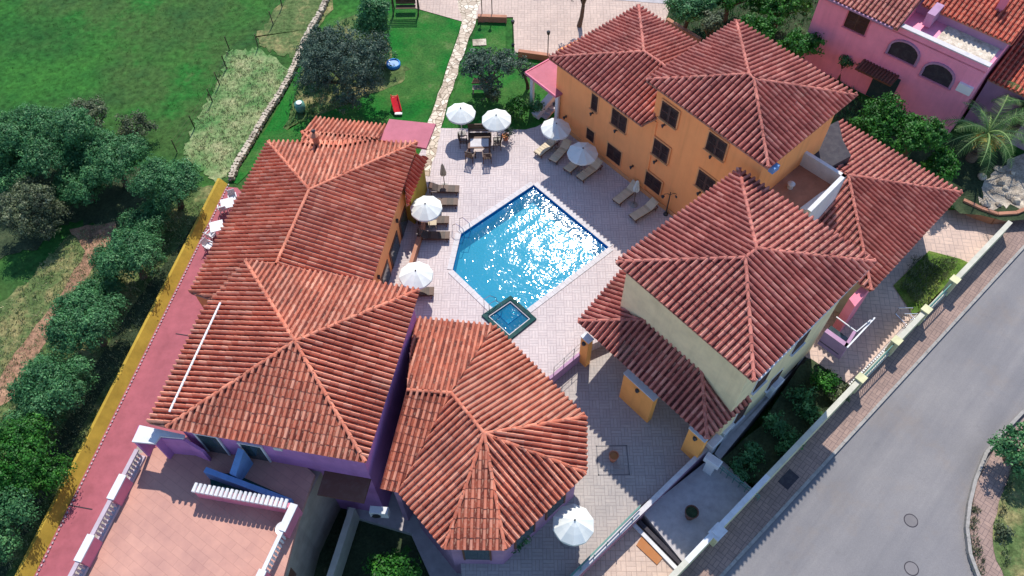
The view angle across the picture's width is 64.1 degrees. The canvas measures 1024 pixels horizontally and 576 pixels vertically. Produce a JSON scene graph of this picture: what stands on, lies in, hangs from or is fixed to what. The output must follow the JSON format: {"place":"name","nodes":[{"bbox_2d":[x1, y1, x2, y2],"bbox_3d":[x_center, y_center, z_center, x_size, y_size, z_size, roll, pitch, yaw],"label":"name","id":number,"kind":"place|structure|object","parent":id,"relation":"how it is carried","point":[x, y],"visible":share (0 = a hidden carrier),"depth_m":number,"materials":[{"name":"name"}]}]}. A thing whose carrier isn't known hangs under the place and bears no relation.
{"place":"outdoors","nodes":[
{"label":"outdoors","id":0,"kind":"place"},
{"bbox_2d":[0,221,117,404],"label":"dirt path","id":1,"kind":"structure","parent":0,"point":[33,336],"depth_m":47.69,"materials":[{"name":"brown soil"}]},
{"bbox_2d":[0,163,153,258],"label":"hedge soil","id":2,"kind":"structure","parent":0,"point":[113,202],"depth_m":51.82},
{"bbox_2d":[0,150,40,199],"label":"tree","id":3,"kind":"object","parent":2,"relation":"on","point":[8,177],"visible":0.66,"depth_m":50.75,"materials":[{"name":"green plant"}]},
{"bbox_2d":[0,109,44,170],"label":"tree","id":4,"kind":"object","parent":2,"relation":"on","point":[8,140],"visible":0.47,"depth_m":50.41,"materials":[{"name":"green plant"}]},
{"bbox_2d":[0,174,73,240],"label":"tree","id":5,"kind":"object","parent":2,"relation":"on","point":[42,210],"visible":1,"depth_m":48.70,"materials":[{"name":"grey plant"}]},
{"bbox_2d":[8,101,100,177],"bbox_3d":[-28.494,-9.088,51.687,5.566,5.095,5.956,-27,60,-16],"label":"tree","id":6,"kind":"object","parent":2,"relation":"on","point":[68,126],"visible":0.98,"depth_m":50.33,"materials":[{"name":"green plant"}]},
{"bbox_2d":[50,158,116,207],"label":"tree","id":7,"kind":"object","parent":2,"relation":"on","point":[72,190],"visible":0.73,"depth_m":50.13,"materials":[{"name":"green plant"}]},
{"bbox_2d":[75,125,150,187],"bbox_3d":[-25.116,-7.707,51.333,4.895,4.080,5.152,-1,56,0],"label":"tree","id":8,"kind":"object","parent":2,"relation":"on","point":[111,163],"visible":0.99,"depth_m":50.13,"materials":[{"name":"green plant"}]},
{"bbox_2d":[0,209,201,575],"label":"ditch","id":9,"kind":"object","parent":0,"point":[150,288],"visible":0.44,"depth_m":45.61,"materials":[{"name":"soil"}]},
{"bbox_2d":[0,184,227,575],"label":"weedy ground","id":10,"kind":"structure","parent":0,"point":[202,195],"depth_m":48.03,"materials":[{"name":"plant"}]},
{"bbox_2d":[0,484,44,565],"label":"tree","id":11,"kind":"object","parent":10,"relation":"on","point":[13,508],"visible":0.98,"depth_m":38.51,"materials":[{"name":"green plant"}]},
{"bbox_2d":[0,405,67,455],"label":"tree","id":12,"kind":"object","parent":10,"relation":"on","point":[14,415],"visible":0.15,"depth_m":42.02,"materials":[{"name":"green plant"}]},
{"bbox_2d":[0,412,77,499],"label":"tree","id":13,"kind":"object","parent":10,"relation":"on","point":[22,434],"visible":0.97,"depth_m":39.83,"materials":[{"name":"green plant"}]},
{"bbox_2d":[3,350,99,424],"bbox_3d":[-24.148,5.422,42.730,4.882,3.658,4.491,-1,56,0],"label":"tree","id":14,"kind":"object","parent":10,"relation":"on","point":[47,382],"visible":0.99,"depth_m":41.90,"materials":[{"name":"green plant"}]},
{"bbox_2d":[37,285,130,361],"bbox_3d":[-23.034,2.234,44.681,4.059,4.038,4.606,-1,56,0],"label":"tree","id":15,"kind":"object","parent":10,"relation":"on","point":[76,317],"visible":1,"depth_m":43.47,"materials":[{"name":"green plant"}]},
{"bbox_2d":[68,269,128,313],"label":"tree","id":16,"kind":"object","parent":10,"relation":"on","point":[105,284],"visible":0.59,"depth_m":46.55,"materials":[{"name":"green plant"}]},
{"bbox_2d":[15,178,228,575],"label":"boundary wall","id":17,"kind":"structure","parent":10,"relation":"on","point":[41,541],"depth_m":44.14,"materials":[{"name":"paint"}]},
{"bbox_2d":[87,224,169,281],"bbox_3d":[-22.194,-1.508,47.381,4.574,3.700,3.800,-21,58,-13],"label":"tree","id":18,"kind":"object","parent":10,"relation":"on","point":[128,252],"visible":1,"depth_m":46.47,"materials":[{"name":"green plant"}]},
{"bbox_2d":[0,52,286,574],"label":"dry weeds","id":19,"kind":"object","parent":10,"relation":"on","point":[129,293],"visible":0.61,"depth_m":49.01,"materials":[{"name":"green plant"}]},
{"bbox_2d":[117,197,176,238],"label":"tree","id":20,"kind":"object","parent":10,"relation":"on","point":[144,219],"visible":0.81,"depth_m":49.23,"materials":[{"name":"green plant"}]},
{"bbox_2d":[125,153,204,217],"bbox_3d":[-21.048,-5.973,50.251,4.313,3.914,4.038,13,57,9],"label":"tree","id":21,"kind":"object","parent":10,"relation":"on","point":[178,187],"visible":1,"depth_m":49.18,"materials":[{"name":"green plant"}]},
{"bbox_2d":[34,187,240,575],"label":"side path","id":22,"kind":"structure","parent":0,"point":[118,446],"depth_m":43.68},
{"bbox_2d":[1,0,281,159],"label":"field grass","id":23,"kind":"structure","parent":0,"point":[126,53],"depth_m":60.39,"materials":[{"name":"green plant"}]},
{"bbox_2d":[183,47,289,181],"bbox_3d":[-19.017,-12.229,56.669,5.514,0.001,13.371,5,56,4],"label":"dry strip","id":24,"kind":"object","parent":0,"point":[255,55],"visible":0.92,"depth_m":56.78,"materials":[{"name":"green plant"}]},
{"bbox_2d":[256,0,332,57],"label":"green strip","id":25,"kind":"object","parent":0,"point":[283,33],"visible":0.7,"depth_m":61.80,"materials":[{"name":"plant"}]},
{"bbox_2d":[231,7,461,183],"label":"lawn","id":26,"kind":"structure","parent":0,"point":[423,43],"depth_m":58.00,"materials":[{"name":"green plant"}]},
{"bbox_2d":[228,0,328,180],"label":"field wall","id":27,"kind":"structure","parent":26,"relation":"on","point":[253,136],"depth_m":56.55,"materials":[{"name":"stone"}]},
{"bbox_2d":[283,14,409,129],"bbox_3d":[-13.075,-16.060,59.159,10.854,0.001,8.595,-27,60,-17],"label":"tree bed","id":28,"kind":"object","parent":26,"relation":"on","point":[394,77],"visible":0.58,"depth_m":57.76,"materials":[{"name":"plant"}]},
{"bbox_2d":[288,20,390,113],"bbox_3d":[-11.329,-14.698,54.970,6.517,5.532,6.669,14,57,10],"label":"olive tree","id":29,"kind":"object","parent":28,"relation":"on","point":[331,54],"visible":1,"depth_m":53.61,"materials":[{"name":"green plant"}]},
{"bbox_2d":[352,0,391,40],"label":"tree","id":30,"kind":"object","parent":28,"relation":"on","point":[375,18],"visible":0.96,"depth_m":56.87,"materials":[{"name":"green plant"}]},
{"bbox_2d":[424,0,480,175],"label":"stone path","id":31,"kind":"structure","parent":0,"point":[468,9],"depth_m":58.53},
{"bbox_2d":[442,22,554,129],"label":"front lawn","id":32,"kind":"structure","parent":0,"point":[493,33],"depth_m":57.51,"materials":[{"name":"green plant"}]},
{"bbox_2d":[457,44,523,97],"bbox_3d":[-1.427,-14.439,55.593,4.413,4.040,3.742,11,57,8],"label":"olive tree","id":33,"kind":"object","parent":32,"relation":"on","point":[479,59],"visible":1,"depth_m":54.46,"materials":[{"name":"green plant"}]},
{"bbox_2d":[505,95,530,121],"bbox_3d":[0.218,-12.111,55.291,1.987,1.347,2.010,-30,61,-18],"label":"shrub","id":34,"kind":"object","parent":32,"relation":"on","point":[519,105],"visible":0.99,"depth_m":55.11,"materials":[{"name":"green plant"}]},
{"bbox_2d":[525,59,562,118],"bbox_3d":[2.758,-13.000,55.061,2.201,3.050,3.324,-36,63,-21],"label":"porch","id":35,"kind":"object","parent":32,"relation":"on","point":[543,74],"visible":0.71,"depth_m":54.03,"materials":[{"name":"pink paint"}]},
{"bbox_2d":[0,0,1023,487],"bbox_3d":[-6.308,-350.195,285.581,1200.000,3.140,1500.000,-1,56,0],"label":"ground","id":36,"kind":"structure","parent":0,"point":[164,82],"depth_m":59.81,"materials":[{"name":"green plant"}]},
{"bbox_2d":[68,94,109,139],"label":"tree","id":37,"kind":"object","parent":36,"relation":"on","point":[99,109],"visible":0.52,"depth_m":54.17,"materials":[{"name":"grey plant"}]},
{"bbox_2d":[112,109,157,141],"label":"tree","id":38,"kind":"object","parent":36,"relation":"on","point":[138,118],"visible":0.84,"depth_m":54.15,"materials":[{"name":"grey plant"}]},
{"bbox_2d":[146,258,419,510],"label":"purple house","id":39,"kind":"structure","parent":36,"relation":"on","point":[304,367],"depth_m":38.79,"materials":[{"name":"tile"}]},
{"bbox_2d":[192,433,230,455],"bbox_3d":[-14.289,7.438,39.014,1.220,2.210,0.097,8,57,6],"label":"door","id":40,"kind":"structure","parent":39,"relation":"in","point":[213,444],"depth_m":38.98,"materials":[{"name":"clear glass"}]},
{"bbox_2d":[188,116,428,308],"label":"restaurant wing","id":41,"kind":"structure","parent":36,"relation":"on","point":[332,195],"depth_m":46.81,"materials":[{"name":"tile"}]},
{"bbox_2d":[314,508,428,575],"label":"court","id":42,"kind":"object","parent":36,"relation":"on","point":[371,539],"depth_m":42.80,"materials":[{"name":"plant"}]},
{"bbox_2d":[68,425,340,575],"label":"terrace block","id":43,"kind":"structure","parent":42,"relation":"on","point":[177,504],"depth_m":38.17,"materials":[{"name":"tile"}]},
{"bbox_2d":[361,545,424,575],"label":"shrub","id":44,"kind":"object","parent":42,"relation":"on","point":[389,565],"visible":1,"depth_m":38.86,"materials":[{"name":"green plant"}]},
{"bbox_2d":[380,316,587,572],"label":"pavilion","id":45,"kind":"structure","parent":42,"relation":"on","point":[487,462],"depth_m":38.89,"materials":[{"name":"tile"}]},
{"bbox_2d":[347,492,460,575],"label":"service walk","id":46,"kind":"structure","parent":36,"relation":"on","point":[435,561],"depth_m":42.83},
{"bbox_2d":[327,507,359,575],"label":"court wall","id":47,"kind":"structure","parent":46,"relation":"on","point":[343,545],"depth_m":41.54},
{"bbox_2d":[380,119,435,149],"bbox_3d":[-6.501,-8.895,52.415,3.021,3.050,2.153,10,57,8],"label":"canopy","id":48,"kind":"object","parent":36,"relation":"on","point":[421,133],"visible":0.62,"depth_m":51.15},
{"bbox_2d":[388,123,672,376],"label":"pool deck","id":49,"kind":"structure","parent":36,"relation":"on","point":[547,340],"depth_m":51.03,"materials":[{"name":"tile"}]},
{"bbox_2d":[399,261,432,297],"bbox_3d":[-5.458,-0.329,47.014,1.884,2.440,1.970,37,62,23],"label":"parasol","id":50,"kind":"object","parent":49,"relation":"on","point":[419,274],"visible":0.84,"depth_m":46.17,"materials":[{"name":"fabric"}]},
{"bbox_2d":[410,196,441,229],"bbox_3d":[-5.119,-4.434,49.770,1.970,2.440,1.884,-28,60,-14],"label":"parasol","id":51,"kind":"object","parent":49,"relation":"on","point":[425,208],"visible":0.99,"depth_m":48.90,"materials":[{"name":"fabric"}]},
{"bbox_2d":[446,103,475,136],"bbox_3d":[-3.364,-11.080,54.214,1.970,2.440,1.884,-7,56,-6],"label":"parasol","id":52,"kind":"object","parent":49,"relation":"on","point":[461,114],"visible":0.99,"depth_m":53.33,"materials":[{"name":"beige fabric"}]},
{"bbox_2d":[482,109,510,139],"bbox_3d":[-0.987,-10.588,53.855,1.884,2.440,1.970,31,64,20],"label":"parasol","id":53,"kind":"object","parent":49,"relation":"on","point":[497,120],"visible":0.96,"depth_m":52.96,"materials":[{"name":"fabric"}]},
{"bbox_2d":[482,295,536,338],"bbox_3d":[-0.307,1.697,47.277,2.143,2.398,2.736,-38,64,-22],"label":"hot tub","id":54,"kind":"object","parent":49,"relation":"on","point":[509,309],"visible":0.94,"depth_m":47.37,"materials":[{"name":"liquid"}]},
{"bbox_2d":[447,182,612,330],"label":"swimming pool","id":55,"kind":"structure","parent":49,"relation":"in","point":[530,247],"depth_m":50.70,"materials":[{"name":"liquid"}]},
{"bbox_2d":[541,118,570,152],"bbox_3d":[2.804,-9.883,53.336,1.970,2.440,1.884,-25,59,-19],"label":"parasol","id":56,"kind":"object","parent":49,"relation":"on","point":[554,129],"visible":1,"depth_m":52.46,"materials":[{"name":"fabric"}]},
{"bbox_2d":[567,142,597,173],"bbox_3d":[4.455,-8.114,52.125,1.970,2.440,1.884,-27,60,-16],"label":"parasol","id":57,"kind":"object","parent":49,"relation":"on","point":[581,154],"visible":1,"depth_m":51.24,"materials":[{"name":"fabric"}]},
{"bbox_2d":[285,0,954,207],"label":"bed weeds","id":58,"kind":"object","parent":36,"relation":"on","point":[703,35],"visible":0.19,"depth_m":57.50,"materials":[{"name":"green plant"}]},
{"bbox_2d":[642,459,751,561],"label":"entrance walk","id":59,"kind":"structure","parent":36,"relation":"on","point":[715,497],"depth_m":41.73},
{"bbox_2d":[548,4,857,216],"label":"guest house","id":60,"kind":"structure","parent":36,"relation":"on","point":[656,106],"depth_m":46.05,"materials":[{"name":"tile"}]},
{"bbox_2d":[649,136,670,165],"bbox_3d":[8.738,-8.063,48.212,0.160,1.426,1.385,-36,63,-21],"label":"window","id":61,"kind":"structure","parent":60,"relation":"in","point":[661,151],"depth_m":48.22,"materials":[{"name":"brown wood"}]},
{"bbox_2d":[657,98,680,130],"bbox_3d":[8.753,-9.678,45.714,0.160,1.415,1.412,-36,63,-21],"label":"window","id":62,"kind":"structure","parent":60,"relation":"in","point":[669,115],"depth_m":45.71,"materials":[{"name":"brown wood"}]},
{"bbox_2d":[702,129,729,163],"bbox_3d":[10.987,-7.624,44.104,0.160,1.453,1.456,-36,63,-21],"label":"window","id":63,"kind":"structure","parent":60,"relation":"in","point":[717,147],"depth_m":44.11,"materials":[{"name":"brown wood"}]},
{"bbox_2d":[700,9,725,36],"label":"tree","id":64,"kind":"object","parent":36,"relation":"on","point":[711,22],"visible":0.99,"depth_m":57.47,"materials":[{"name":"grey plant"}]},
{"bbox_2d":[615,167,877,454],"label":"cream house","id":65,"kind":"structure","parent":36,"relation":"on","point":[739,284],"depth_m":38.79,"materials":[{"name":"tile"}]},
{"bbox_2d":[577,269,751,438],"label":"porch roof","id":66,"kind":"structure","parent":65,"relation":"attached to","point":[668,374],"depth_m":40.98,"materials":[{"name":"tile"}]},
{"bbox_2d":[817,316,874,358],"bbox_3d":[18.488,2.293,45.263,2.865,1.340,1.537,-39,64,-23],"label":"side porch","id":67,"kind":"object","parent":65,"relation":"attached to","point":[834,342],"visible":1,"depth_m":44.62,"materials":[{"name":"pink paint"}]},
{"bbox_2d":[721,358,847,483],"bbox_3d":[14.827,7.164,44.190,2.619,0.001,8.494,38,64,23],"label":"garden bed","id":68,"kind":"object","parent":36,"relation":"on","point":[767,441],"visible":0.64,"depth_m":44.16,"materials":[{"name":"plant"}]},
{"bbox_2d":[729,452,759,484],"bbox_3d":[12.044,9.351,42.243,1.670,1.119,1.735,-1,56,0],"label":"shrub","id":69,"kind":"object","parent":68,"relation":"on","point":[736,465],"visible":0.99,"depth_m":42.09,"materials":[{"name":"green plant"}]},
{"bbox_2d":[781,382,818,416],"bbox_3d":[15.648,5.839,44.324,1.944,1.083,1.728,-34,62,-20],"label":"shrub","id":70,"kind":"object","parent":68,"relation":"on","point":[797,391],"visible":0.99,"depth_m":44.33,"materials":[{"name":"green plant"}]},
{"bbox_2d":[809,366,841,396],"bbox_3d":[17.109,5.171,44.671,1.642,1.046,1.833,-1,56,0],"label":"shrub","id":71,"kind":"object","parent":68,"relation":"on","point":[828,381],"visible":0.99,"depth_m":44.60,"materials":[{"name":"green plant"}]},
{"bbox_2d":[669,220,1011,575],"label":"road wall","id":72,"kind":"structure","parent":36,"relation":"on","point":[860,379],"depth_m":43.50,"materials":[{"name":"white paint"}]},
{"bbox_2d":[848,91,906,144],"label":"tree","id":73,"kind":"object","parent":36,"relation":"on","point":[888,110],"visible":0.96,"depth_m":51.48,"materials":[{"name":"green plant"}]},
{"bbox_2d":[818,119,962,312],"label":"wing","id":74,"kind":"structure","parent":36,"relation":"on","point":[886,208],"depth_m":46.72,"materials":[{"name":"tile"}]},
{"bbox_2d":[770,151,846,220],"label":"roof terrace","id":75,"kind":"structure","parent":74,"relation":"on","point":[811,184],"depth_m":45.61,"materials":[{"name":"white paint"}]},
{"bbox_2d":[814,121,850,167],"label":"flat roof","id":76,"kind":"structure","parent":74,"relation":"on","point":[833,151],"depth_m":47.68,"materials":[{"name":"concrete"}]},
{"bbox_2d":[799,0,1023,133],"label":"pink villa","id":77,"kind":"object","parent":36,"relation":"on","point":[941,59],"visible":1,"depth_m":52.77,"materials":[{"name":"paint"}]},
{"bbox_2d":[841,10,871,36],"bbox_3d":[22.689,-17.499,53.799,1.700,1.600,0.160,36,63,22],"label":"window","id":78,"kind":"structure","parent":77,"relation":"in","point":[853,22],"depth_m":53.95,"materials":[{"name":"brown wood"}]},
{"bbox_2d":[865,78,900,101],"bbox_3d":[25.237,-13.652,55.679,1.700,2.300,0.060,36,63,22],"label":"door","id":79,"kind":"structure","parent":77,"relation":"in","point":[876,88],"depth_m":55.86,"materials":[{"name":"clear glass"}]},
{"bbox_2d":[884,39,919,68],"bbox_3d":[25.356,-15.306,52.899,2.200,1.500,0.212,36,63,22],"label":"arched window","id":80,"kind":"structure","parent":77,"relation":"in","point":[904,51],"depth_m":52.99,"materials":[{"name":"glass"}]},
{"bbox_2d":[917,62,954,90],"bbox_3d":[27.273,-13.691,52.299,2.200,1.500,0.212,36,63,22],"label":"arched window","id":81,"kind":"structure","parent":77,"relation":"in","point":[939,74],"depth_m":52.41,"materials":[{"name":"glass"}]},
{"bbox_2d":[964,32,1023,149],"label":"side annexe","id":82,"kind":"structure","parent":36,"relation":"on","point":[1010,66],"depth_m":52.44,"materials":[{"name":"pink tile"}]},
{"bbox_2d":[990,80,1023,143],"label":"palm tree","id":83,"kind":"object","parent":36,"relation":"on","point":[1019,123],"visible":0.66,"depth_m":52.02,"materials":[{"name":"green plant"}]},
{"bbox_2d":[415,0,668,54],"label":"patio","id":84,"kind":"structure","parent":0,"point":[535,21],"depth_m":62.10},
{"bbox_2d":[461,346,707,575],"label":"courtyard","id":85,"kind":"structure","parent":0,"point":[658,458],"depth_m":42.88,"materials":[{"name":"tile"}]},
{"bbox_2d":[553,504,593,547],"bbox_3d":[2.833,11.662,39.264,2.009,3.367,1.921,-10,56,-11],"label":"parasol","id":86,"kind":"object","parent":85,"relation":"on","point":[573,524],"visible":1,"depth_m":38.16,"materials":[{"name":"fabric"}]},
{"bbox_2d":[570,446,708,575],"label":"courtyard wall","id":87,"kind":"structure","parent":85,"relation":"on","point":[694,463],"depth_m":40.83,"materials":[{"name":"paint"}]},
{"bbox_2d":[681,426,708,458],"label":"pier","id":88,"kind":"structure","parent":85,"relation":"on","point":[694,443],"depth_m":41.70,"materials":[{"name":"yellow paint"}]},
{"bbox_2d":[583,523,677,575],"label":"terrace","id":89,"kind":"structure","parent":0,"point":[624,555],"depth_m":40.54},
{"bbox_2d":[633,519,680,568],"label":"entrance steps","id":90,"kind":"structure","parent":89,"relation":"on","point":[659,542],"depth_m":40.86,"materials":[{"name":"stone"}]},
{"bbox_2d":[619,369,658,422],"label":"pier","id":91,"kind":"structure","parent":0,"point":[638,396],"depth_m":43.09,"materials":[{"name":"orange paint"}]},
{"bbox_2d":[714,314,916,458],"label":"garden path","id":92,"kind":"structure","parent":0,"point":[735,435],"depth_m":44.64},
{"bbox_2d":[667,0,1023,220],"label":"garden soil","id":93,"kind":"structure","parent":0,"point":[968,182],"depth_m":53.65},
{"bbox_2d":[663,0,719,27],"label":"tree","id":94,"kind":"object","parent":93,"relation":"on","point":[692,9],"visible":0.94,"depth_m":57.92,"materials":[{"name":"green plant"}]},
{"bbox_2d":[737,12,784,43],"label":"tree","id":95,"kind":"object","parent":93,"relation":"on","point":[763,26],"visible":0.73,"depth_m":56.82,"materials":[{"name":"green plant"}]},
{"bbox_2d":[745,0,815,28],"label":"tree","id":96,"kind":"object","parent":93,"relation":"on","point":[766,7],"visible":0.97,"depth_m":57.99,"materials":[{"name":"green plant"}]},
{"bbox_2d":[776,25,826,58],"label":"tree","id":97,"kind":"object","parent":93,"relation":"on","point":[799,43],"visible":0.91,"depth_m":55.70,"materials":[{"name":"green plant"}]},
{"bbox_2d":[884,111,952,157],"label":"tree","id":98,"kind":"object","parent":93,"relation":"on","point":[916,132],"visible":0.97,"depth_m":50.64,"materials":[{"name":"green plant"}]},
{"bbox_2d":[919,145,963,183],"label":"tree","id":99,"kind":"object","parent":93,"relation":"on","point":[942,156],"visible":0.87,"depth_m":50.63,"materials":[{"name":"green plant"}]},
{"bbox_2d":[940,94,1023,177],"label":"palm tree","id":100,"kind":"object","parent":93,"relation":"on","point":[985,139],"visible":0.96,"depth_m":51.15,"materials":[{"name":"green plant"}]},
{"bbox_2d":[978,154,1023,209],"bbox_3d":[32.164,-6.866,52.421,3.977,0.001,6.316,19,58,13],"label":"rockery","id":101,"kind":"object","parent":93,"relation":"on","point":[1014,183],"visible":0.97,"depth_m":52.22,"materials":[{"name":"stone"}]},
{"bbox_2d":[680,220,1023,575],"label":"sidewalk","id":102,"kind":"structure","parent":0,"point":[749,522],"depth_m":44.25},
{"bbox_2d":[724,249,1023,575],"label":"road","id":103,"kind":"structure","parent":0,"point":[916,444],"depth_m":42.54,"materials":[{"name":"asphalt"}]},
{"bbox_2d":[719,245,1023,575],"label":"kerb","id":104,"kind":"structure","parent":103,"relation":"on","point":[818,470],"depth_m":43.89,"materials":[{"name":"concrete"}]},
{"bbox_2d":[964,409,1023,575],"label":"island kerb","id":105,"kind":"structure","parent":103,"relation":"on","point":[971,559],"depth_m":41.21,"materials":[{"name":"concrete"}]},
{"bbox_2d":[798,210,1003,392],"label":"side patio","id":106,"kind":"structure","parent":0,"point":[957,234],"depth_m":48.34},
{"bbox_2d":[833,286,868,331],"bbox_3d":[19.109,1.184,46.205,0.496,3.600,2.247,37,64,23],"label":"bay","id":107,"kind":"object","parent":106,"relation":"on","point":[852,305],"visible":0.64,"depth_m":45.02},
{"bbox_2d":[963,199,1023,223],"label":"garden wall","id":108,"kind":"structure","parent":106,"relation":"on","point":[988,220],"depth_m":51.23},
{"bbox_2d":[893,251,967,312],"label":"lawn","id":109,"kind":"structure","parent":0,"point":[909,301],"depth_m":49.16,"materials":[{"name":"green plant"}]},
{"bbox_2d":[970,419,1023,575],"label":"island pavement","id":110,"kind":"structure","parent":0,"point":[992,481],"depth_m":41.26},
{"bbox_2d":[899,254,1020,574],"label":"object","id":111,"kind":"object","parent":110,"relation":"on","point":[942,276],"visible":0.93,"depth_m":48.60,"materials":[{"name":"green plant"}]},
{"bbox_2d":[987,421,1023,478],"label":"tree","id":112,"kind":"object","parent":110,"relation":"on","point":[1007,446],"visible":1,"depth_m":41.03,"materials":[{"name":"green plant"}]},
{"bbox_2d":[993,446,1023,575],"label":"island soil","id":113,"kind":"structure","parent":110,"relation":"on","point":[1014,519],"depth_m":40.62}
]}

